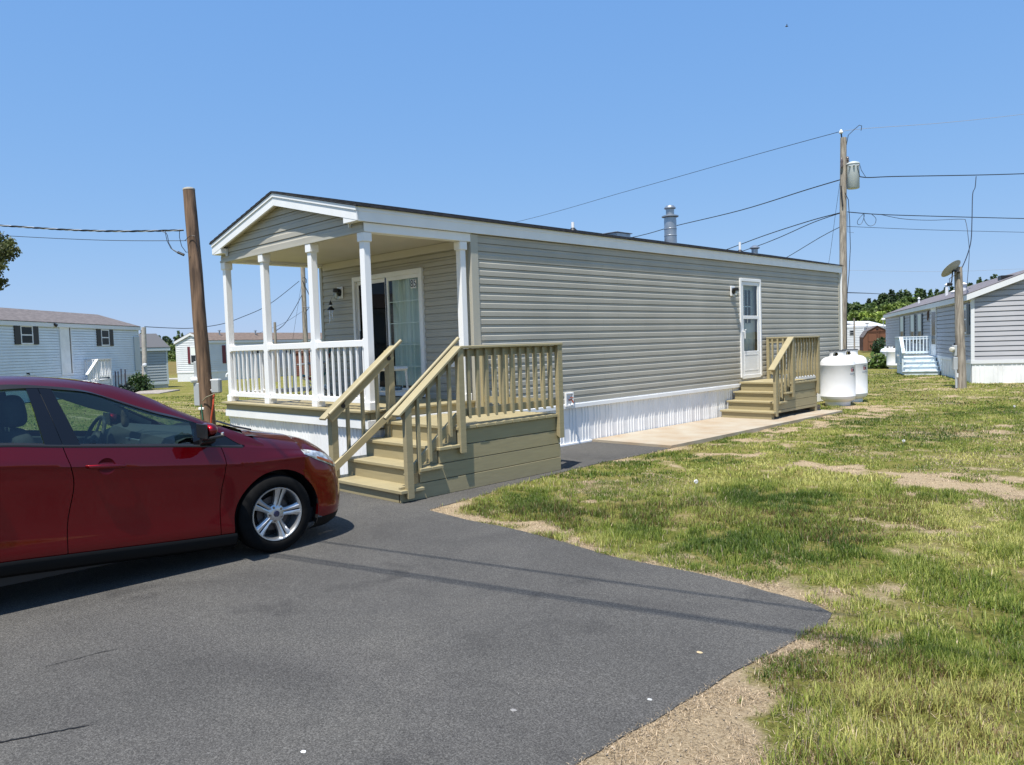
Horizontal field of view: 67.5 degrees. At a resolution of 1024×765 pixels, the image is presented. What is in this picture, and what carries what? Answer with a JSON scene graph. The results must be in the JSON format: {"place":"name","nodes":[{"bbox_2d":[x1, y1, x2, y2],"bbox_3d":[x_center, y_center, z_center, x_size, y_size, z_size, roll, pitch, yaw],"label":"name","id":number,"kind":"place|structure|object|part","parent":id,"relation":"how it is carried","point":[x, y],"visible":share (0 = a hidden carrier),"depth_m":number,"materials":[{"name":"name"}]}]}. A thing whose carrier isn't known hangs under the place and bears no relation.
{"place":"outdoors","nodes":[
{"label":"outdoors","id":0,"kind":"place"},
{"bbox_2d":[135,389,179,393],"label":"path","id":1,"kind":"structure","parent":0,"point":[153,391],"depth_m":35.73,"materials":[{"name":"beige concrete"}]},
{"bbox_2d":[381,386,402,390],"bbox_3d":[-1.691,0.085,10.796,0.220,0.045,0.220,1,4,45],"label":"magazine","id":2,"kind":"object","parent":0,"point":[396,388],"visible":0.43,"depth_m":10.77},
{"bbox_2d":[0,442,831,764],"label":"driveway","id":3,"kind":"structure","parent":0,"point":[360,630],"depth_m":4.22,"materials":[{"name":"grey asphalt"}]},
{"bbox_2d":[0,723,96,741],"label":"crack","id":4,"kind":"object","parent":3,"relation":"on","point":[44,733],"visible":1,"depth_m":3.35,"materials":[{"name":"black asphalt"}]},
{"bbox_2d":[0,375,339,586],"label":"parked car","id":5,"kind":"object","parent":3,"relation":"on","point":[140,486],"visible":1,"depth_m":5.58,"materials":[{"name":"red paint"}]},
{"bbox_3d":[-3.334,0.618,4.942,0.313,1.134,0.850,1,4,45],"label":"rear door","id":6,"kind":"part","parent":5,"relation":"part of","materials":[{"name":"red paint"}]},
{"bbox_3d":[-3.852,0.589,6.719,0.297,1.210,1.183,1,4,45],"label":"front door","id":7,"kind":"part","parent":5,"relation":"part of","materials":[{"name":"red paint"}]},
{"bbox_2d":[121,407,128,426],"bbox_3d":[-3.157,0.247,6.242,0.070,0.236,0.056,1,4,45],"label":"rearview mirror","id":8,"kind":"object","parent":5,"relation":"hanging from","point":[124,418],"visible":0.98,"depth_m":6.22,"materials":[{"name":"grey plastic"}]},
{"bbox_3d":[-2.697,0.609,5.571,0.297,1.210,1.183,1,4,45],"label":"front door","id":9,"kind":"part","parent":5,"relation":"part of","materials":[{"name":"red paint"}]},
{"bbox_2d":[319,337,563,502],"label":"porch steps","id":10,"kind":"structure","parent":3,"relation":"on","point":[404,457],"depth_m":9.00,"materials":[{"name":"beige paint"}]},
{"bbox_2d":[431,448,839,764],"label":"grit","id":11,"kind":"object","parent":3,"relation":"on","point":[681,702],"visible":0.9,"depth_m":3.28,"materials":[{"name":"beige gravel"}]},
{"bbox_2d":[0,0,1023,342],"label":"sky","id":12,"kind":"structure","parent":0,"point":[505,110],"materials":[{"name":"blue"}]},
{"bbox_2d":[16,350,1023,764],"bbox_3d":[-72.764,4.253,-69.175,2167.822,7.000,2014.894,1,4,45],"label":"lawn","id":13,"kind":"structure","parent":0,"point":[750,720],"depth_m":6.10,"materials":[{"name":"plant"}]},
{"bbox_2d":[0,231,22,290],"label":"tree","id":14,"kind":"object","parent":13,"relation":"on","point":[8,250],"visible":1,"depth_m":58.74,"materials":[{"name":"green plant"}]},
{"bbox_2d":[0,307,140,402],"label":"mobile home","id":15,"kind":"object","parent":13,"relation":"on","point":[48,343],"visible":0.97,"depth_m":33.36,"materials":[{"name":"white"}]},
{"bbox_2d":[20,326,33,343],"bbox_3d":[-19.448,-1.904,30.687,0.045,0.757,0.783,-2,3,0],"label":"window","id":16,"kind":"structure","parent":15,"relation":"in","point":[26,331],"depth_m":30.69,"materials":[{"name":"white paint"}]},
{"bbox_2d":[59,327,73,374],"bbox_3d":[-19.433,-1.440,33.383,0.045,2.228,0.875,-2,3,0],"label":"door","id":17,"kind":"structure","parent":15,"relation":"in","point":[65,337],"depth_m":33.36,"materials":[{"name":"white paint"}]},
{"bbox_2d":[101,329,109,345],"bbox_3d":[-19.455,-2.147,36.617,0.045,0.788,0.731,-2,3,0],"label":"window","id":18,"kind":"structure","parent":15,"relation":"in","point":[105,338],"depth_m":36.63,"materials":[{"name":"white paint"}]},
{"bbox_2d":[133,336,140,370],"bbox_3d":[-19.428,-1.494,39.705,0.040,1.775,0.590,-2,3,0],"label":"utility door","id":19,"kind":"structure","parent":15,"relation":"in","point":[136,340],"depth_m":39.66,"materials":[{"name":"grey"}]},
{"bbox_2d":[79,359,112,384],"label":"entry steps","id":20,"kind":"structure","parent":13,"relation":"on","point":[97,370],"depth_m":34.27,"materials":[{"name":"white paint"}]},
{"bbox_2d":[106,369,135,392],"bbox_3d":[-18.636,-0.048,36.508,1.280,1.247,0.911,-3,3,-18],"label":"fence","id":21,"kind":"object","parent":13,"relation":"on","point":[128,385],"visible":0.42,"depth_m":36.45,"materials":[{"name":"black"}]},
{"bbox_2d":[126,370,153,391],"bbox_3d":[-18.136,-0.030,37.294,1.379,1.130,1.257,1,4,45],"label":"bush","id":22,"kind":"object","parent":13,"relation":"on","point":[138,379],"visible":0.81,"depth_m":37.07,"materials":[{"name":"green plant"}]},
{"bbox_2d":[141,327,147,381],"bbox_3d":[-18.700,-1.042,38.908,0.318,3.528,0.559,-3,3,-15],"label":"service pole","id":23,"kind":"object","parent":13,"relation":"on","point":[144,351],"visible":0.77,"depth_m":38.90,"materials":[{"name":"grey metal"}]},
{"bbox_2d":[144,281,298,328],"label":"power cable","id":24,"kind":"object","parent":23,"relation":"attached to","point":[222,323],"visible":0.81,"depth_m":45.71,"materials":[{"name":"black plastic"}]},
{"bbox_2d":[139,334,169,387],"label":"shed","id":25,"kind":"structure","parent":13,"relation":"on","point":[158,347],"depth_m":42.69,"materials":[{"name":"grey"}]},
{"bbox_2d":[140,331,183,361],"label":"distant wood","id":26,"kind":"object","parent":13,"relation":"on","point":[171,352],"visible":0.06,"depth_m":268.64,"materials":[{"name":"green plant"}]},
{"bbox_2d":[183,187,221,424],"bbox_3d":[-5.672,-1.058,13.931,0.680,4.999,0.378,0,3,32],"label":"service pole","id":27,"kind":"object","parent":13,"relation":"on","point":[207,387],"visible":0.92,"depth_m":13.90,"materials":[{"name":"brown wood"}]},
{"bbox_2d":[0,225,183,231],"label":"power cable","id":28,"kind":"object","parent":27,"relation":"attached to","point":[93,230],"visible":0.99,"depth_m":14.34,"materials":[{"name":"black plastic"}]},
{"bbox_2d":[0,235,186,240],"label":"power cable","id":29,"kind":"object","parent":27,"relation":"attached to","point":[104,240],"visible":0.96,"depth_m":14.24,"materials":[{"name":"black plastic"}]},
{"bbox_2d":[162,230,197,255],"bbox_3d":[-6.017,-2.521,13.852,0.651,0.477,0.050,-2,3,1],"label":"cable splice","id":30,"kind":"object","parent":27,"relation":"hanging from","point":[181,253],"visible":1,"depth_m":13.86,"materials":[{"name":"black rubber"}]},
{"bbox_2d":[174,330,322,381],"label":"mobile home","id":31,"kind":"object","parent":13,"relation":"on","point":[185,353],"visible":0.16,"depth_m":56.25,"materials":[{"name":"white"}]},
{"bbox_2d":[190,346,195,363],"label":"window","id":32,"kind":"structure","parent":31,"relation":"in","point":[192,349],"depth_m":55.52,"materials":[{"name":"white paint"}]},
{"bbox_2d":[273,322,277,381],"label":"service pole","id":33,"kind":"object","parent":13,"relation":"on","point":[275,353],"visible":0.77,"depth_m":46.99,"materials":[{"name":"grey wood"}]},
{"bbox_2d":[295,349,310,375],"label":"shed","id":34,"kind":"structure","parent":13,"relation":"on","point":[297,362],"depth_m":60.08,"materials":[{"name":"brown"}]},
{"bbox_2d":[301,267,308,374],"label":"utility pole","id":35,"kind":"object","parent":13,"relation":"on","point":[304,308],"visible":0.55,"depth_m":54.93,"materials":[{"name":"grey wood"}]},
{"bbox_2d":[209,191,843,474],"bbox_3d":[1.917,-1.427,15.905,4.184,4.451,14.733,1,4,45],"label":"mobile home","id":36,"kind":"object","parent":13,"relation":"on","point":[669,330],"visible":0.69,"depth_m":12.18,"materials":[{"name":"plastic"}]},
{"bbox_2d":[297,348,332,401],"bbox_3d":[-3.045,-0.154,11.997,0.582,0.864,0.612,-2,3,-10],"label":"folding chair","id":37,"kind":"object","parent":36,"relation":"on","point":[324,368],"visible":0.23,"depth_m":11.74,"materials":[{"name":"grey"}]},
{"bbox_2d":[327,294,333,322],"bbox_3d":[-3.074,-1.254,12.997,0.122,0.491,0.117,1,4,45],"label":"wind chime","id":38,"kind":"object","parent":36,"relation":"hanging from","point":[330,307],"visible":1,"depth_m":12.98,"materials":[{"name":"black metal"}]},
{"bbox_2d":[352,267,427,396],"bbox_3d":[-1.914,-0.763,12.159,1.840,1.940,0.183,1,4,45],"label":"sliding door","id":39,"kind":"structure","parent":36,"relation":"in","point":[408,291],"depth_m":12.03,"materials":[{"name":"white glass"}]},
{"bbox_2d":[378,366,408,399],"bbox_3d":[-1.679,0.032,10.793,0.372,0.506,0.312,1,4,45],"label":"side table","id":40,"kind":"object","parent":36,"relation":"on","point":[400,368],"visible":0.32,"depth_m":10.75,"materials":[{"name":"white plastic"}]},
{"bbox_2d":[739,278,761,378],"bbox_3d":[5.070,-1.150,16.367,0.200,2.110,0.910,1,4,45],"label":"storm door","id":41,"kind":"structure","parent":36,"relation":"in","point":[751,360],"depth_m":16.44,"materials":[{"name":"white plastic"}]},
{"bbox_2d":[820,350,855,405],"bbox_3d":[7.550,-0.112,17.758,0.768,1.283,0.766,1,4,45],"label":"propane tank","id":42,"kind":"object","parent":13,"relation":"on","point":[837,378],"visible":1,"depth_m":17.47,"materials":[{"name":"white metal"}]},
{"bbox_2d":[839,125,865,353],"bbox_3d":[11.502,-4.220,26.025,1.093,9.020,0.585,-2,3,-9],"label":"utility pole","id":43,"kind":"object","parent":13,"relation":"on","point":[849,175],"visible":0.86,"depth_m":25.91,"materials":[{"name":"grey wood"}]},
{"bbox_2d":[517,132,837,221],"bbox_3d":[-0.147,-10.181,42.154,4.973,2.441,39.208,-4,4,-42],"label":"power cable","id":44,"kind":"object","parent":43,"relation":"attached to","point":[692,172],"visible":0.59,"depth_m":33.02,"materials":[{"name":"black plastic"}]},
{"bbox_2d":[635,179,839,236],"bbox_3d":[0.907,-8.220,43.042,7.669,1.675,39.075,-4,4,-42],"label":"power cable","id":45,"kind":"object","parent":43,"relation":"attached to","point":[749,207],"visible":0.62,"depth_m":31.13,"materials":[{"name":"black plastic"}]},
{"bbox_2d":[728,212,839,248],"bbox_3d":[9.335,-5.595,32.075,0.494,0.856,12.656,-3,3,-19],"label":"power cable","id":46,"kind":"object","parent":43,"relation":"attached to","point":[785,228],"visible":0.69,"depth_m":28.78,"materials":[{"name":"black plastic"}]},
{"bbox_2d":[743,213,839,250],"bbox_3d":[9.387,-5.359,31.643,0.808,1.260,11.766,-3,3,-21],"label":"power cable","id":47,"kind":"object","parent":43,"relation":"attached to","point":[795,230],"visible":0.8,"depth_m":28.16,"materials":[{"name":"black plastic"}]},
{"bbox_2d":[788,227,838,256],"bbox_3d":[10.917,-4.890,30.033,0.514,1.242,8.025,-2,3,-8],"label":"power cable","id":48,"kind":"object","parent":43,"relation":"attached to","point":[814,240],"visible":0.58,"depth_m":28.44,"materials":[{"name":"black plastic"}]},
{"bbox_2d":[848,292,891,294],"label":"power cable","id":49,"kind":"object","parent":43,"relation":"attached to","point":[869,293],"visible":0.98,"depth_m":61.66,"materials":[{"name":"black plastic"}]},
{"bbox_2d":[847,226,998,231],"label":"power cable","id":50,"kind":"object","parent":43,"relation":"attached to","point":[925,229],"visible":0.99,"depth_m":27.08,"materials":[{"name":"black plastic"}]},
{"bbox_2d":[845,114,1021,130],"bbox_3d":[18.225,-9.989,28.521,15.108,2.234,0.140,-3,3,-20],"label":"power cable","id":51,"kind":"object","parent":43,"relation":"attached to","point":[932,123],"visible":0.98,"depth_m":27.33,"materials":[{"name":"black rubber"}]},
{"bbox_2d":[850,212,1023,218],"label":"power cable","id":52,"kind":"object","parent":43,"relation":"attached to","point":[935,216],"visible":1,"depth_m":27.28,"materials":[{"name":"black plastic"}]},
{"bbox_2d":[860,173,1023,177],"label":"power cable","id":53,"kind":"object","parent":43,"relation":"attached to","point":[940,175],"visible":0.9,"depth_m":27.24,"materials":[{"name":"black plastic"}]},
{"bbox_2d":[853,318,854,348],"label":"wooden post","id":54,"kind":"object","parent":13,"relation":"on","point":[854,330],"visible":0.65,"depth_m":90.02,"materials":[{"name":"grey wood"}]},
{"bbox_2d":[842,349,867,401],"bbox_3d":[8.166,-0.168,18.487,0.768,1.283,0.766,1,4,45],"label":"propane tank","id":55,"kind":"object","parent":13,"relation":"on","point":[861,366],"visible":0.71,"depth_m":18.16,"materials":[{"name":"white metal"}]},
{"bbox_2d":[847,325,863,349],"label":"trailer","id":56,"kind":"object","parent":13,"relation":"on","point":[859,330],"visible":0.22,"depth_m":91.84,"materials":[{"name":"white"}]},
{"bbox_2d":[847,321,885,329],"bbox_3d":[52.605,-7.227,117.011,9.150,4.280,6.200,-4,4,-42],"label":"roof","id":57,"kind":"object","parent":56,"relation":"attached to","point":[862,323],"visible":0.09,"depth_m":115.07,"materials":[{"name":"white metal"}]},
{"bbox_2d":[859,325,885,350],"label":"barn shed","id":58,"kind":"structure","parent":13,"relation":"on","point":[869,336],"depth_m":79.65,"materials":[{"name":"brown wood"}]},
{"bbox_2d":[868,332,876,349],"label":"door","id":59,"kind":"structure","parent":58,"relation":"in","point":[872,336],"depth_m":79.60,"materials":[{"name":"brown wood"}]},
{"bbox_2d":[878,332,885,340],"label":"door","id":60,"kind":"structure","parent":58,"relation":"in","point":[880,334],"depth_m":79.28,"materials":[{"name":"brown"}]},
{"bbox_2d":[866,351,888,368],"bbox_3d":[17.640,-1.023,36.835,1.374,0.964,1.344,1,4,45],"label":"hosta","id":61,"kind":"object","parent":13,"relation":"on","point":[878,361],"visible":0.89,"depth_m":36.59,"materials":[{"name":"green plant"}]},
{"bbox_2d":[870,337,885,353],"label":"shrub","id":62,"kind":"object","parent":13,"relation":"on","point":[879,344],"visible":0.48,"depth_m":71.77,"materials":[{"name":"green plant"}]},
{"bbox_2d":[847,301,917,324],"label":"hillside wood","id":63,"kind":"object","parent":13,"relation":"on","point":[869,314],"visible":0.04,"depth_m":173.96,"materials":[{"name":"green plant"}]},
{"bbox_2d":[880,345,890,367],"bbox_3d":[18.260,-1.246,37.230,0.659,1.103,0.659,1,4,45],"label":"propane tank","id":64,"kind":"object","parent":13,"relation":"on","point":[883,350],"visible":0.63,"depth_m":37.08,"materials":[{"name":"white metal"}]},
{"bbox_2d":[886,345,898,368],"bbox_3d":[17.929,-1.184,35.930,0.659,1.103,0.659,1,4,45],"label":"propane tank","id":65,"kind":"object","parent":13,"relation":"on","point":[890,358],"visible":0.61,"depth_m":35.75,"materials":[{"name":"white metal"}]},
{"bbox_2d":[895,336,940,374],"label":"entry steps","id":66,"kind":"structure","parent":13,"relation":"on","point":[917,365],"depth_m":29.59,"materials":[{"name":"blue paint"}]},
{"bbox_2d":[847,274,997,315],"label":"hillside wood","id":67,"kind":"object","parent":13,"relation":"on","point":[904,296],"visible":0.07,"depth_m":231.27,"materials":[{"name":"green plant"}]},
{"bbox_2d":[883,270,1023,382],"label":"mobile home","id":68,"kind":"object","parent":13,"relation":"on","point":[994,325],"visible":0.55,"depth_m":23.41,"materials":[{"name":"grey plastic"}]},
{"bbox_2d":[900,317,902,336],"bbox_3d":[20.185,-2.766,39.633,0.045,1.273,1.256,-1,3,21],"label":"window","id":69,"kind":"structure","parent":68,"relation":"in","point":[901,318],"depth_m":39.76,"materials":[{"name":"glass"}]},
{"bbox_2d":[910,315,913,342],"bbox_3d":[18.751,-2.508,35.852,0.045,1.307,1.135,-1,3,21],"label":"window","id":70,"kind":"structure","parent":68,"relation":"in","point":[911,316],"depth_m":35.80,"materials":[{"name":"glass"}]},
{"bbox_2d":[917,314,920,342],"bbox_3d":[17.928,-2.374,33.681,0.045,1.265,1.036,-1,3,21],"label":"window","id":71,"kind":"structure","parent":68,"relation":"in","point":[918,315],"depth_m":33.65,"materials":[{"name":"glass"}]},
{"bbox_2d":[931,307,936,355],"bbox_3d":[16.582,-1.994,30.106,0.045,1.876,1.220,-1,3,21],"label":"door","id":72,"kind":"structure","parent":68,"relation":"in","point":[933,310],"depth_m":30.01,"materials":[{"name":"white paint"}]},
{"bbox_2d":[964,305,965,333],"bbox_3d":[14.377,-1.999,24.325,0.045,0.914,0.737,-1,3,21],"label":"window","id":73,"kind":"structure","parent":68,"relation":"in","point":[964,305],"depth_m":24.18,"materials":[{"name":"white paint"}]},
{"bbox_2d":[941,260,966,388],"bbox_3d":[12.429,-1.470,21.605,0.642,3.906,0.510,-2,3,-10],"label":"service pole","id":74,"kind":"object","parent":13,"relation":"on","point":[957,349],"visible":0.94,"depth_m":21.50,"materials":[{"name":"grey wood"}]},
{"bbox_2d":[881,214,969,282],"bbox_3d":[14.669,-4.460,25.852,2.616,2.758,2.996,-3,3,-28],"label":"power cable","id":75,"kind":"object","parent":74,"relation":"attached to","point":[945,219],"visible":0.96,"depth_m":26.38,"materials":[{"name":"black plastic"}]},
{"bbox_2d":[962,176,976,267],"bbox_3d":[14.792,-5.337,24.678,0.142,3.856,7.724,0,3,34],"label":"power cable","id":76,"kind":"object","parent":74,"relation":"attached to","point":[971,224],"visible":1,"depth_m":24.71,"materials":[{"name":"black plastic"}]},
{"bbox_2d":[592,408,842,447],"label":"concrete path","id":77,"kind":"structure","parent":0,"point":[691,433],"depth_m":13.39,"materials":[{"name":"beige concrete"}]},
{"bbox_2d":[720,336,819,419],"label":"back steps","id":78,"kind":"structure","parent":77,"relation":"on","point":[769,398],"depth_m":15.46,"materials":[{"name":"beige paint"}]},
{"bbox_2d":[798,405,820,409],"bbox_3d":[6.386,0.529,16.457,0.420,0.105,0.220,1,4,45],"label":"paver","id":79,"kind":"object","parent":77,"relation":"on","point":[818,407],"visible":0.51,"depth_m":16.38,"materials":[{"name":"grey concrete"}]}
]}

